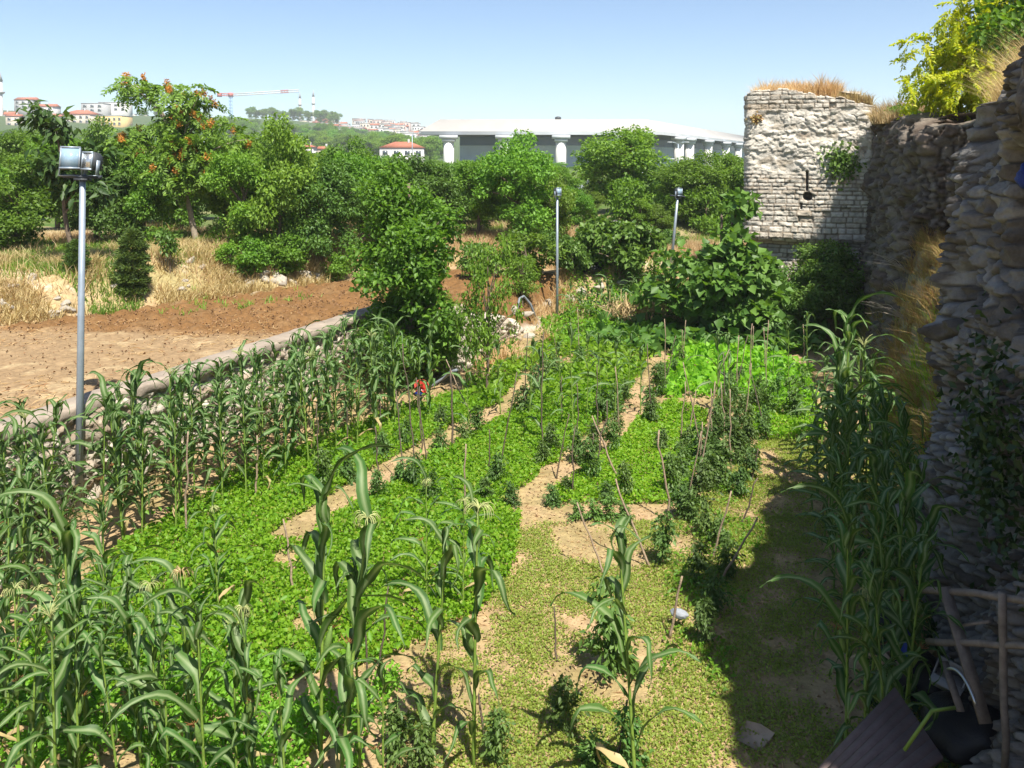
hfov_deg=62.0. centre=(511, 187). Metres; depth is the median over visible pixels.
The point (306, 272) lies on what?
stone
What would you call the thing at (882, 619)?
rubbish bag
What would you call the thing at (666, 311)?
plant
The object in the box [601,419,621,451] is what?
tomato plant
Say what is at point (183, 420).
maize plant
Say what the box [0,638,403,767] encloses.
weeds
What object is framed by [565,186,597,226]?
tree
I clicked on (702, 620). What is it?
tomato plant
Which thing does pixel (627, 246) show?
fig bush
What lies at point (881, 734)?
board panel
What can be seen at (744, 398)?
tomato plant
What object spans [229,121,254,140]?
tree
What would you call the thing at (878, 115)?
wall top grass
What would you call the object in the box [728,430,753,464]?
tomato plant
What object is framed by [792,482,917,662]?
maize plant
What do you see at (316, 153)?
tree
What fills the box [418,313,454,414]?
maize plant
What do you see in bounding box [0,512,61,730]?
maize plant
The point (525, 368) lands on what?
stake
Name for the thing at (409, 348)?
maize plant
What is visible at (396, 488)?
parsley bed
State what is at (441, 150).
tree
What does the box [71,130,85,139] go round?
tree
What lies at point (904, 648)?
tarp
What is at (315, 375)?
maize plant
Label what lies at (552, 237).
bush
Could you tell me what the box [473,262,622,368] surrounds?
bank grass
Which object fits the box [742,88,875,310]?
ruined tower
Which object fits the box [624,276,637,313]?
maize plant
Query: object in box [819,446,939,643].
maize plant
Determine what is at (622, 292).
maize plant
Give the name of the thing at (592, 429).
tomato plant
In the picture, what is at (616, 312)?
dry maize stalk
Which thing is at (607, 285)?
maize plant
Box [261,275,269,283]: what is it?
stone
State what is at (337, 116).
tree
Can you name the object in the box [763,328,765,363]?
stake
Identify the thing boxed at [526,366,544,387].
tomato plant
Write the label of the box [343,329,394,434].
maize plant
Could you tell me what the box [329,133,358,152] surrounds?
tree
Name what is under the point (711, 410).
stake
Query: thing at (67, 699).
maize plant
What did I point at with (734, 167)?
tree
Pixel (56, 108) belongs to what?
house
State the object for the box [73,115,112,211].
orchard tree
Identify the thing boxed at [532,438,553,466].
tomato plant
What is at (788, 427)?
greens patch
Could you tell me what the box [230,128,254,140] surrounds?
tree
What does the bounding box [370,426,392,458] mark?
tomato plant
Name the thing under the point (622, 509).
tomato plant
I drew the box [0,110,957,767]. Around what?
ground
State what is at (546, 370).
tomato plant
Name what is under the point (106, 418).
maize plant
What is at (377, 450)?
stake
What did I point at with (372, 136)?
tree
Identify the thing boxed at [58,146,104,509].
lamp post
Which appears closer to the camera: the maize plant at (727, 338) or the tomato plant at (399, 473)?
the tomato plant at (399, 473)
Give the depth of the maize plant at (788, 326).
18.99 m
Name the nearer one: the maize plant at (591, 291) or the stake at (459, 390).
the stake at (459, 390)
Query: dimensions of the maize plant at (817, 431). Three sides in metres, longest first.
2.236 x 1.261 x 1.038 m
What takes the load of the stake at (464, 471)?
on the ground at (62, 352)
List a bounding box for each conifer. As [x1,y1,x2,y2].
[61,238,91,271]
[107,228,154,295]
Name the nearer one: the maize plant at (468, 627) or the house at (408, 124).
the maize plant at (468, 627)
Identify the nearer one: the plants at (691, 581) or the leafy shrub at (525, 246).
the plants at (691, 581)
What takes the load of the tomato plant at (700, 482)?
on the ground at (62, 352)
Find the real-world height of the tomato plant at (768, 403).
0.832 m
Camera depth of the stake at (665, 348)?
18.79 m
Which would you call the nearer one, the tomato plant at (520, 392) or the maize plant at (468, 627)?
the maize plant at (468, 627)
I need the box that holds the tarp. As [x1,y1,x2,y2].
[901,629,910,655]
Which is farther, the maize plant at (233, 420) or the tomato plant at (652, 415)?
the tomato plant at (652, 415)
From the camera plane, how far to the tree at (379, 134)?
467.70 m
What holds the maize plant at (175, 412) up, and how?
on the ground at (62, 352)
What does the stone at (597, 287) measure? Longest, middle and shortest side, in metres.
0.537 x 0.457 x 0.271 m
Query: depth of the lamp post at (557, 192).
26.83 m
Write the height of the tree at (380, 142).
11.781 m
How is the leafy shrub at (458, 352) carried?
on the ground at (62, 352)
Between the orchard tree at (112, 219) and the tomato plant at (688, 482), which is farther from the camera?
the orchard tree at (112, 219)
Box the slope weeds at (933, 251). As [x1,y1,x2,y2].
[847,221,950,488]
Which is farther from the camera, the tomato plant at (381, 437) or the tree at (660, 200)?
the tree at (660, 200)
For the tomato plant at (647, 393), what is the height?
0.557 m
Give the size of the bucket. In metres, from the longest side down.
0.384 x 0.330 x 0.330 m
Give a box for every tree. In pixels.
[0,128,17,133]
[0,128,40,192]
[0,152,77,248]
[0,164,16,183]
[6,134,91,227]
[10,99,127,242]
[44,147,146,240]
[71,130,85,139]
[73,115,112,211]
[99,72,266,239]
[104,141,174,242]
[116,128,128,134]
[138,108,148,115]
[149,142,209,231]
[191,132,262,233]
[199,149,286,250]
[223,111,318,252]
[227,119,237,133]
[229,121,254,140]
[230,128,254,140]
[244,131,276,157]
[245,107,256,117]
[246,122,260,138]
[251,110,261,118]
[260,108,267,118]
[264,136,328,227]
[267,107,275,116]
[271,156,366,261]
[273,110,281,119]
[279,122,298,134]
[281,110,289,118]
[288,109,297,119]
[294,107,303,120]
[296,124,310,132]
[296,127,315,144]
[299,152,329,168]
[303,110,313,121]
[303,130,328,144]
[311,123,326,131]
[312,110,323,120]
[312,134,332,146]
[317,135,377,228]
[319,110,329,122]
[320,123,338,130]
[323,126,337,132]
[325,114,335,122]
[327,129,340,136]
[328,111,342,122]
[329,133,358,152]
[330,150,411,245]
[335,126,349,133]
[338,133,374,153]
[338,151,465,386]
[343,130,361,135]
[355,151,440,228]
[361,132,379,155]
[365,130,387,137]
[365,154,412,206]
[372,133,407,155]
[397,134,417,139]
[407,135,441,160]
[412,160,467,223]
[431,137,454,157]
[432,159,449,164]
[437,161,491,219]
[449,159,506,235]
[464,159,523,223]
[468,128,560,238]
[521,179,566,202]
[527,153,577,235]
[552,165,584,193]
[553,162,568,167]
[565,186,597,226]
[570,123,673,205]
[578,191,605,221]
[580,171,611,203]
[605,172,648,224]
[629,187,795,335]
[629,197,654,224]
[639,166,673,209]
[645,203,673,232]
[651,149,728,223]
[652,177,684,218]
[682,183,727,234]
[702,149,744,218]
[702,176,734,215]
[723,201,743,234]
[766,265,821,321]
[786,237,867,329]
[889,0,1023,121]
[965,0,1023,67]
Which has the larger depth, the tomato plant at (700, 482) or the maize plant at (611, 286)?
the maize plant at (611, 286)
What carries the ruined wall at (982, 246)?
on the ground at (62, 352)
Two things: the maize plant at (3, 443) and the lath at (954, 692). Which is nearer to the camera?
the lath at (954, 692)
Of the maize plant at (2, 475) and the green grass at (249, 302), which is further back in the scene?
the green grass at (249, 302)
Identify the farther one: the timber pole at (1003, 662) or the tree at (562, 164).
the tree at (562, 164)
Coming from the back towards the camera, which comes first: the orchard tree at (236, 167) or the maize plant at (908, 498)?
the orchard tree at (236, 167)
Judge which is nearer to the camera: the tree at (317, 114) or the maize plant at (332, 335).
the maize plant at (332, 335)
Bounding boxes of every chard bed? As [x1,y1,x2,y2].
[462,325,658,402]
[652,336,819,401]
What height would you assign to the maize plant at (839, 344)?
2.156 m
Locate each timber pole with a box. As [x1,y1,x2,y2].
[922,586,1023,604]
[925,638,1023,649]
[998,591,1009,767]
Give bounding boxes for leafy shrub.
[437,291,465,377]
[454,231,528,388]
[494,229,570,276]
[503,254,542,305]
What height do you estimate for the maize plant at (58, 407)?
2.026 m
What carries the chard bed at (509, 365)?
on the ground at (62, 352)
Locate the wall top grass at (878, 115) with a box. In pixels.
[860,95,924,123]
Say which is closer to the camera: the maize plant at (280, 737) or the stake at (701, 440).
the maize plant at (280, 737)
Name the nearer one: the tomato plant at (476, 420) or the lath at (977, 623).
the lath at (977, 623)
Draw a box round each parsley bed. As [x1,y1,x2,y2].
[14,360,642,694]
[550,396,708,504]
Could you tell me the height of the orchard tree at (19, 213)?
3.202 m
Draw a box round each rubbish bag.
[879,593,903,624]
[889,650,942,701]
[920,690,1000,765]
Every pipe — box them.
[431,369,457,386]
[515,295,536,318]
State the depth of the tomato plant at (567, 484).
13.12 m
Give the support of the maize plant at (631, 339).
on the ground at (62, 352)
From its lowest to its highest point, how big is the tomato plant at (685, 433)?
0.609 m
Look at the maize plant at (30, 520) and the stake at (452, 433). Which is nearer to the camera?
the maize plant at (30, 520)
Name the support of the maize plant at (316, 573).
on the ground at (62, 352)
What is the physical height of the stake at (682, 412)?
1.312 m
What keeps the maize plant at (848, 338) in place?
on the ground at (62, 352)
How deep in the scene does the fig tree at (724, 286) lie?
23.57 m
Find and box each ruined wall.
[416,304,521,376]
[856,111,976,372]
[895,45,1023,767]
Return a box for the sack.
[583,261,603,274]
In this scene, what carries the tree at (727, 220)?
on the ground at (62, 352)
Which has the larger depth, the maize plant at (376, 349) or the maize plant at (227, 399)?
the maize plant at (376, 349)
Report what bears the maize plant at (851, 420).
on the ground at (62, 352)
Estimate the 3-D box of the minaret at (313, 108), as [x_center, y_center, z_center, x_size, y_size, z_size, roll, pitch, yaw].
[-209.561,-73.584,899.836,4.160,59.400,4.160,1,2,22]
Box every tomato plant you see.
[311,446,334,485]
[335,450,356,485]
[368,468,389,502]
[369,695,417,767]
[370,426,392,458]
[390,459,408,481]
[393,416,417,445]
[401,716,443,767]
[403,452,424,491]
[416,467,445,500]
[427,421,449,450]
[431,404,449,424]
[453,418,474,440]
[469,405,488,431]
[474,473,498,502]
[479,705,521,767]
[488,452,511,484]
[497,481,520,508]
[508,382,535,411]
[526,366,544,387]
[529,380,536,392]
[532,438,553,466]
[537,357,556,377]
[538,483,564,509]
[540,422,563,454]
[544,672,589,737]
[548,351,562,374]
[557,474,575,496]
[562,427,586,466]
[566,499,589,523]
[569,343,587,362]
[573,725,611,767]
[574,574,646,688]
[576,436,603,481]
[577,498,604,524]
[583,418,604,452]
[592,389,611,421]
[594,479,617,504]
[599,495,620,523]
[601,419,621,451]
[604,382,627,413]
[606,701,653,767]
[610,411,624,439]
[613,500,635,523]
[614,460,635,496]
[618,376,633,400]
[641,384,660,404]
[642,397,661,421]
[649,362,668,396]
[649,510,680,566]
[652,424,672,448]
[658,360,669,374]
[659,450,684,495]
[666,441,697,477]
[666,479,693,516]
[670,358,680,375]
[672,343,687,360]
[676,484,702,525]
[677,422,695,447]
[680,471,701,498]
[682,537,711,587]
[684,421,714,462]
[688,499,716,541]
[690,459,723,509]
[692,597,718,647]
[693,564,733,621]
[694,449,727,490]
[698,434,717,465]
[700,433,739,489]
[702,421,726,447]
[706,394,729,431]
[707,513,737,547]
[709,414,723,437]
[709,531,745,582]
[713,395,733,430]
[716,372,743,404]
[717,413,744,459]
[725,398,753,432]
[726,461,754,495]
[727,385,740,411]
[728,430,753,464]
[734,390,757,417]
[735,366,748,384]
[739,413,761,447]
[741,444,763,478]
[743,430,753,443]
[746,377,764,404]
[754,373,769,387]
[754,378,780,412]
[754,407,774,424]
[755,413,772,440]
[769,370,786,402]
[778,375,811,419]
[795,367,811,399]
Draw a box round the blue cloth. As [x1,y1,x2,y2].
[1014,162,1023,188]
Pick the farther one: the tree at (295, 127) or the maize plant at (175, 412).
the tree at (295, 127)
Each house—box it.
[3,110,18,115]
[5,113,24,125]
[13,96,40,114]
[33,103,60,114]
[61,108,101,123]
[305,142,316,152]
[317,144,327,152]
[360,123,369,129]
[370,123,379,128]
[372,120,384,123]
[378,139,424,159]
[397,122,410,130]
[402,133,416,136]
[411,123,420,130]
[412,126,419,130]
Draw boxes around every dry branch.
[860,301,907,321]
[863,252,909,273]
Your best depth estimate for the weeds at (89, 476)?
12.84 m
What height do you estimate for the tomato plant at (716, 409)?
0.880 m
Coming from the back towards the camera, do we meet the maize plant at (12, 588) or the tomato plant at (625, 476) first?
the tomato plant at (625, 476)
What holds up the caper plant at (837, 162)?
attached to the ruined tower
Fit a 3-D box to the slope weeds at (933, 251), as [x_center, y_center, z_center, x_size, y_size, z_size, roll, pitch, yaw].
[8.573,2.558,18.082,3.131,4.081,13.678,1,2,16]
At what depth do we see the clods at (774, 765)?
9.42 m
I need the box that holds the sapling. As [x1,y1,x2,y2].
[153,227,182,273]
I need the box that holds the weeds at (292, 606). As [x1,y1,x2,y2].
[42,368,638,670]
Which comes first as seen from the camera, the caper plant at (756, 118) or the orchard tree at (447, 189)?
the caper plant at (756, 118)
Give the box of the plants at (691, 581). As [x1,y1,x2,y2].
[658,421,766,753]
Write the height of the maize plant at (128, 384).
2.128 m
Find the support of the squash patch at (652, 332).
on the ground at (62, 352)
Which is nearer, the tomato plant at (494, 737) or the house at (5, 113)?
the tomato plant at (494, 737)
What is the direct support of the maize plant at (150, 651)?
on the ground at (62, 352)
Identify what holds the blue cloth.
in the ruined wall at (982, 246)
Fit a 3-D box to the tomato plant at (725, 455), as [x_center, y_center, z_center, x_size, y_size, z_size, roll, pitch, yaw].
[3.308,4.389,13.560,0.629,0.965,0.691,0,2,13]
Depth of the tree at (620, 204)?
42.34 m
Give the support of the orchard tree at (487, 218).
on the ground at (62, 352)
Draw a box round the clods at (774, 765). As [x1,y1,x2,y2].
[0,297,871,767]
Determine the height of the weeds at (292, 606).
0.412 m
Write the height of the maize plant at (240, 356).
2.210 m
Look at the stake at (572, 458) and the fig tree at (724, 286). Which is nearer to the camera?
the stake at (572, 458)
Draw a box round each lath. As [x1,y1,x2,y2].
[942,661,964,711]
[962,619,992,626]
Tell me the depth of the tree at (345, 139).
344.98 m
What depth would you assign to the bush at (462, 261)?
27.46 m
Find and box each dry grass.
[0,217,746,302]
[0,229,459,325]
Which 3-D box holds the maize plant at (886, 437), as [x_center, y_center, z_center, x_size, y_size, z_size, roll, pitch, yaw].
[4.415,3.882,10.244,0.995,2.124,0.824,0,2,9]
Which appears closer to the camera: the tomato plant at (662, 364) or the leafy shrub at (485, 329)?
the leafy shrub at (485, 329)
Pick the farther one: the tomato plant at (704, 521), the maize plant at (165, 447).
the maize plant at (165, 447)
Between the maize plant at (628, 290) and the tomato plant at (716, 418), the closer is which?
the tomato plant at (716, 418)
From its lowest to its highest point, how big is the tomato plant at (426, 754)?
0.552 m
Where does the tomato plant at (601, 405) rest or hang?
on the ground at (62, 352)
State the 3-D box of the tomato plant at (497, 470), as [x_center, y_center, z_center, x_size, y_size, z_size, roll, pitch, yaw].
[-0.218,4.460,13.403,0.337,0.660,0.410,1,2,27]
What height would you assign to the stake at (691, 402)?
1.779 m
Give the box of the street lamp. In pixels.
[667,142,688,162]
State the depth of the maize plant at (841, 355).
12.91 m
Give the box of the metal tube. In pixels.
[946,667,977,704]
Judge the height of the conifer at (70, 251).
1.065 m
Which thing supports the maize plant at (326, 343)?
on the ground at (62, 352)
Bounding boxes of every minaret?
[0,74,4,115]
[298,93,301,117]
[311,91,314,120]
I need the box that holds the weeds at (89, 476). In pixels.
[0,294,383,564]
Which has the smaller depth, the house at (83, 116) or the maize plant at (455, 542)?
the maize plant at (455, 542)
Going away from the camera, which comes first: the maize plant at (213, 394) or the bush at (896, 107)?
the maize plant at (213, 394)
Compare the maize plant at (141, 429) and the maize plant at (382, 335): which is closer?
the maize plant at (141, 429)
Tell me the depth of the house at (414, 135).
668.10 m
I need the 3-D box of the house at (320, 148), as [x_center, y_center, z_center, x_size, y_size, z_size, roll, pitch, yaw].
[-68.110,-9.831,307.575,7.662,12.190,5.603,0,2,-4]
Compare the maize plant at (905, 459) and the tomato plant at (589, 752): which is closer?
the tomato plant at (589, 752)
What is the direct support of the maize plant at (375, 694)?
on the ground at (62, 352)
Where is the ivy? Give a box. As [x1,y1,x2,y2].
[935,291,1023,641]
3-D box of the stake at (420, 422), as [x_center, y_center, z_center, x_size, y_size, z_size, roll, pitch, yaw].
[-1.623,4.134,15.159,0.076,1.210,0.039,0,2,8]
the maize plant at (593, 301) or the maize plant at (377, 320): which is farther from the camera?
the maize plant at (593, 301)
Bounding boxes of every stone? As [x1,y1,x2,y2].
[28,273,36,280]
[60,299,71,305]
[60,305,75,312]
[177,286,186,291]
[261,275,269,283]
[275,274,286,286]
[295,270,311,280]
[522,311,533,317]
[523,333,534,337]
[565,294,574,302]
[576,287,585,295]
[593,282,604,290]
[616,279,627,284]
[730,721,774,751]
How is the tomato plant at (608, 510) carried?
on the ground at (62, 352)
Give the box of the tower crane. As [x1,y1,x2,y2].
[217,89,298,115]
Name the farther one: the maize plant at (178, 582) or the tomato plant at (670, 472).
the tomato plant at (670, 472)
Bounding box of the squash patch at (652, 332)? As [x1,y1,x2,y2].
[584,304,829,356]
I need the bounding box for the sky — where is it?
[0,0,1009,135]
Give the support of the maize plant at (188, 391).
on the ground at (62, 352)
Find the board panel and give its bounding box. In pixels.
[818,687,942,767]
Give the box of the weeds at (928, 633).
[858,536,961,767]
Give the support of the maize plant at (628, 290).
on the ground at (62, 352)
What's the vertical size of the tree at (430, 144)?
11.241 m
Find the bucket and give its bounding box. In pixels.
[414,379,428,392]
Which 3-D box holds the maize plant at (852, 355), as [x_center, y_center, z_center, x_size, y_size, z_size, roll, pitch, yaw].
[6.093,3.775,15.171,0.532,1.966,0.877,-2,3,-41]
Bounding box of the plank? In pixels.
[941,586,991,723]
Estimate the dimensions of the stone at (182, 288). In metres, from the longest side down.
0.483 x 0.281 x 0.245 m
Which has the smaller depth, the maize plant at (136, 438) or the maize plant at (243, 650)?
the maize plant at (243, 650)
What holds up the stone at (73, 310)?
on the ground at (62, 352)
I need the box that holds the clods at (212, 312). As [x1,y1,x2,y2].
[0,280,450,407]
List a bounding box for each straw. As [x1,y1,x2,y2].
[0,287,447,413]
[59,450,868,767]
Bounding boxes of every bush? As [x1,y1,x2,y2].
[212,239,245,265]
[227,234,273,276]
[257,234,288,267]
[267,230,310,275]
[319,252,350,281]
[455,240,506,278]
[538,229,558,244]
[548,233,595,278]
[573,212,670,280]
[662,229,688,247]
[883,104,922,115]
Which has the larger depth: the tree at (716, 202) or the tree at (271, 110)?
the tree at (271, 110)
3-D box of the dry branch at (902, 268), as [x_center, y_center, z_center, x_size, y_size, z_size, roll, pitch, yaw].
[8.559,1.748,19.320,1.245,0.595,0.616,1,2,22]
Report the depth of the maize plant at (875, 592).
6.96 m
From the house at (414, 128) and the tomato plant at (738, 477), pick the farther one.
the house at (414, 128)
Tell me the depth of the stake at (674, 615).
9.22 m
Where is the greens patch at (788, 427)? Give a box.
[751,397,827,440]
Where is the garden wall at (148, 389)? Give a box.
[0,306,376,536]
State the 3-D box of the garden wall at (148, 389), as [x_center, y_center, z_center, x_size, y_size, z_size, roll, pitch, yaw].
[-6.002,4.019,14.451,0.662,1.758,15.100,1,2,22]
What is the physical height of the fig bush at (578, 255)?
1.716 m
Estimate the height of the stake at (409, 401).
2.221 m
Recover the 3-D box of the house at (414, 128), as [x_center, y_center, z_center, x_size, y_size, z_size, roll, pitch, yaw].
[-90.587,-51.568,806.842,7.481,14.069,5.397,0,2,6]
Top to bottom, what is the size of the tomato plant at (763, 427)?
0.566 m
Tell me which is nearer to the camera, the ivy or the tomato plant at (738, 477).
the ivy
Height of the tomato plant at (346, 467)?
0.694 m
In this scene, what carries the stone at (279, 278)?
on the ground at (62, 352)
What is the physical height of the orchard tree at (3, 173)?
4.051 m
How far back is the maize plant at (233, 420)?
12.89 m
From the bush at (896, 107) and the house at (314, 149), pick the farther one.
the house at (314, 149)
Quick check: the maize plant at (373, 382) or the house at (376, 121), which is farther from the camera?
the house at (376, 121)
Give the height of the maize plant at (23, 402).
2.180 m
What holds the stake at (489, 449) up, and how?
on the ground at (62, 352)
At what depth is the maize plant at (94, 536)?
8.59 m
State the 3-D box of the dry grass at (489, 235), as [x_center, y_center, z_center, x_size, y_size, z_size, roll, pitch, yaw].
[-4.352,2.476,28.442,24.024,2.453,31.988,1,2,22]
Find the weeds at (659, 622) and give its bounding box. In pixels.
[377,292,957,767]
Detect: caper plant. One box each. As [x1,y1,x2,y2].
[746,111,763,123]
[813,140,866,190]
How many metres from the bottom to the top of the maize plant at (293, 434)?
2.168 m
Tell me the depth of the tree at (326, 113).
796.48 m
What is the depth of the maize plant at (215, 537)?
9.71 m
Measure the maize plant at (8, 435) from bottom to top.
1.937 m
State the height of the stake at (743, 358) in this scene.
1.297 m
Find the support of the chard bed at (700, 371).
on the ground at (62, 352)
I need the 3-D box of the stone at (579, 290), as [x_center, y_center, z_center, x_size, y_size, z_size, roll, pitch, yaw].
[2.280,3.502,28.779,0.456,0.327,0.376,1,2,28]
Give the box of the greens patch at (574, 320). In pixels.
[536,260,669,347]
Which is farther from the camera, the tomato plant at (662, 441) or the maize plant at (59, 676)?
the tomato plant at (662, 441)
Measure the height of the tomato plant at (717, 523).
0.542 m
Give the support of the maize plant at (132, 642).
on the ground at (62, 352)
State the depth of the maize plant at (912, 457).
9.50 m
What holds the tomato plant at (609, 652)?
on the ground at (62, 352)
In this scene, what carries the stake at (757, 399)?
on the ground at (62, 352)
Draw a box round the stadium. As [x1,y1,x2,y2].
[419,116,743,166]
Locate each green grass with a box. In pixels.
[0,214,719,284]
[159,275,321,315]
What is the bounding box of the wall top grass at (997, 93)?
[940,18,1023,102]
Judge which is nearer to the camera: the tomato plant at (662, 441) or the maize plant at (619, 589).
the maize plant at (619, 589)
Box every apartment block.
[81,103,110,114]
[96,115,132,127]
[98,102,132,115]
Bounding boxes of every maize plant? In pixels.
[0,397,68,513]
[0,401,76,543]
[0,409,89,569]
[0,414,48,563]
[0,414,68,569]
[0,422,29,528]
[0,454,44,600]
[0,458,71,611]
[0,460,44,564]
[0,460,64,627]
[0,488,106,767]
[0,494,52,643]
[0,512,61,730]
[0,557,29,729]
[0,563,98,754]
[0,580,65,764]
[0,583,115,767]
[0,596,81,767]
[2,481,101,615]
[6,584,137,767]
[7,426,71,565]
[11,544,101,681]
[24,393,94,521]
[43,549,136,758]
[44,553,169,700]
[52,393,149,538]
[58,465,169,666]
[59,615,180,767]
[68,393,149,536]
[69,595,168,767]
[80,553,178,730]
[82,371,159,541]
[88,359,156,512]
[92,365,158,473]
[99,590,227,767]
[100,586,266,767]
[101,369,172,493]
[104,407,181,537]
[109,568,194,767]
[118,414,165,526]
[123,553,223,761]
[140,361,203,487]
[143,369,218,504]
[143,393,218,517]
[144,365,191,490]
[147,394,215,529]
[156,358,215,474]
[157,362,229,499]
[159,374,215,479]
[169,617,287,767]
[176,363,228,483]
[177,361,265,481]
[184,476,251,604]
[185,379,249,501]
[186,356,245,479]
[192,368,251,468]
[198,375,281,495]
[202,580,269,767]
[209,356,261,460]
[211,378,264,480]
[224,339,283,463]
[230,380,285,490]
[231,344,274,437]
[234,346,289,454]
[237,348,298,466]
[251,365,296,467]
[252,645,319,767]
[254,366,298,444]
[255,339,305,410]
[255,352,316,476]
[260,342,338,461]
[269,330,309,405]
[269,345,311,456]
[272,443,424,767]
[273,345,326,441]
[277,359,318,435]
[285,320,324,426]
[294,343,350,457]
[296,328,334,435]
[302,330,340,443]
[304,557,425,767]
[309,325,354,424]
[312,318,354,410]
[312,359,346,440]
[314,357,360,450]
[317,314,366,419]
[318,445,437,767]
[331,335,389,446]
[331,342,367,424]
[332,345,369,431]
[333,307,382,405]
[336,657,448,767]
[337,332,373,409]
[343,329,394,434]
[354,321,405,409]
[355,306,395,400]
[357,333,390,405]
[360,316,426,422]
[362,340,408,421]
[364,317,409,417]
[372,322,420,412]
[378,516,479,767]
[386,456,469,604]
[396,335,432,409]
[399,338,433,406]
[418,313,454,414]
[427,488,501,613]
[441,474,514,766]
[442,344,487,430]
[483,339,522,413]
[514,346,559,431]
[517,336,557,412]
[535,339,576,406]
[546,322,604,425]
[550,515,708,767]
[555,280,583,321]
[559,329,610,416]
[572,286,585,315]
[576,278,602,312]
[577,331,622,398]
[582,289,607,317]
[583,287,596,317]
[588,334,636,420]
[593,274,614,312]
[594,278,612,313]
[604,282,624,314]
[606,286,630,305]
[606,331,652,400]
[615,344,654,413]
[618,272,643,315]
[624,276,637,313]
[686,327,737,405]
[715,332,751,408]
[750,323,794,372]
[760,483,899,738]
[765,318,807,377]
[779,380,837,491]
[786,352,840,456]
[787,407,871,535]
[792,391,865,511]
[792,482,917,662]
[794,311,820,373]
[795,370,879,518]
[797,323,858,476]
[800,446,873,588]
[809,397,882,560]
[809,489,888,600]
[810,398,877,557]
[811,336,858,420]
[813,291,913,490]
[815,320,876,430]
[817,379,870,509]
[818,343,904,480]
[819,334,905,482]
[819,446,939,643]
[819,558,930,725]
[822,383,908,567]
[822,470,955,691]
[829,344,879,442]
[829,539,938,712]
[831,542,906,752]
[837,377,923,532]
[839,381,913,527]
[841,419,926,602]
[844,425,905,586]
[851,371,890,508]
[852,529,969,730]
[853,449,897,588]
[854,357,900,442]
[855,397,923,554]
[857,385,925,498]
[859,504,969,702]
[861,458,966,639]
[868,447,931,596]
[881,479,949,662]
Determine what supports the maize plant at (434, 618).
on the ground at (62, 352)
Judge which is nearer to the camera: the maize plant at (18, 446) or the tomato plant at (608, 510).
the maize plant at (18, 446)
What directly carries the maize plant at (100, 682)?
on the ground at (62, 352)
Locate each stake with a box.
[184,431,188,530]
[255,435,257,492]
[282,519,293,584]
[316,403,318,469]
[346,407,347,445]
[365,635,368,696]
[375,426,378,477]
[375,586,388,684]
[395,390,404,475]
[402,344,414,462]
[416,378,426,458]
[419,387,422,448]
[446,359,476,428]
[450,368,453,443]
[463,444,466,513]
[477,692,484,733]
[488,429,489,473]
[502,372,516,455]
[524,333,527,410]
[541,332,543,441]
[553,606,557,661]
[556,414,569,478]
[560,376,562,417]
[571,425,575,488]
[577,384,578,426]
[577,502,602,571]
[592,416,616,476]
[593,400,607,476]
[595,369,598,439]
[615,367,619,437]
[615,479,650,567]
[615,700,627,767]
[647,343,651,407]
[657,430,669,515]
[664,319,665,378]
[667,336,675,374]
[668,576,682,638]
[680,381,685,446]
[683,362,700,444]
[684,431,701,516]
[688,390,695,431]
[700,422,702,456]
[702,381,715,460]
[706,350,728,419]
[710,389,711,430]
[711,491,731,558]
[719,517,757,585]
[720,382,724,438]
[723,353,726,430]
[729,389,731,470]
[736,335,738,399]
[738,336,747,378]
[742,477,757,521]
[745,363,751,414]
[749,326,751,377]
[750,370,767,439]
[752,448,758,479]
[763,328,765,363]
[765,320,768,387]
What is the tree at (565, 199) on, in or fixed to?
on the ground at (62, 352)
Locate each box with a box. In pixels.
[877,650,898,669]
[929,655,965,695]
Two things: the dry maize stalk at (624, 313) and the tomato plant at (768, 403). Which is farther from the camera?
the dry maize stalk at (624, 313)
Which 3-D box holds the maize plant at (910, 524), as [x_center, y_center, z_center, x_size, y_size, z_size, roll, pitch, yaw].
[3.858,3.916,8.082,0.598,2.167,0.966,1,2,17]
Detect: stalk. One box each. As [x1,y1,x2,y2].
[596,299,618,314]
[599,297,620,323]
[605,297,628,319]
[614,292,636,321]
[617,293,638,321]
[629,303,648,327]
[639,303,662,320]
[647,302,665,317]
[652,303,671,316]
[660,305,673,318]
[903,706,955,751]
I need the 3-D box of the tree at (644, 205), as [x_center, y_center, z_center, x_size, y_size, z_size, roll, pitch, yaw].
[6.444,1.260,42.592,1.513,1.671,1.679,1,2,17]
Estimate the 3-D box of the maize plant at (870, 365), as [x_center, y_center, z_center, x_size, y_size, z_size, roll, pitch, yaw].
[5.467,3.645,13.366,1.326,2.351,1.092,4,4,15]
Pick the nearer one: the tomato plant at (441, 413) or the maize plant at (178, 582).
the maize plant at (178, 582)
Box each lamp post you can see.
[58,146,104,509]
[553,188,561,314]
[670,188,684,263]
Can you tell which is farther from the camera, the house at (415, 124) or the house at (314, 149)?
the house at (415, 124)
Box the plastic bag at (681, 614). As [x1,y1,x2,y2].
[670,608,688,619]
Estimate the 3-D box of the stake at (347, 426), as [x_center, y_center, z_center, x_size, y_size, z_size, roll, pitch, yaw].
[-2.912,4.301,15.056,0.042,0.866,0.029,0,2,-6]
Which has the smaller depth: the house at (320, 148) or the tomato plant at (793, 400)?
the tomato plant at (793, 400)
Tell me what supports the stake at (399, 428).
on the ground at (62, 352)
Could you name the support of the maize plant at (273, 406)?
on the ground at (62, 352)

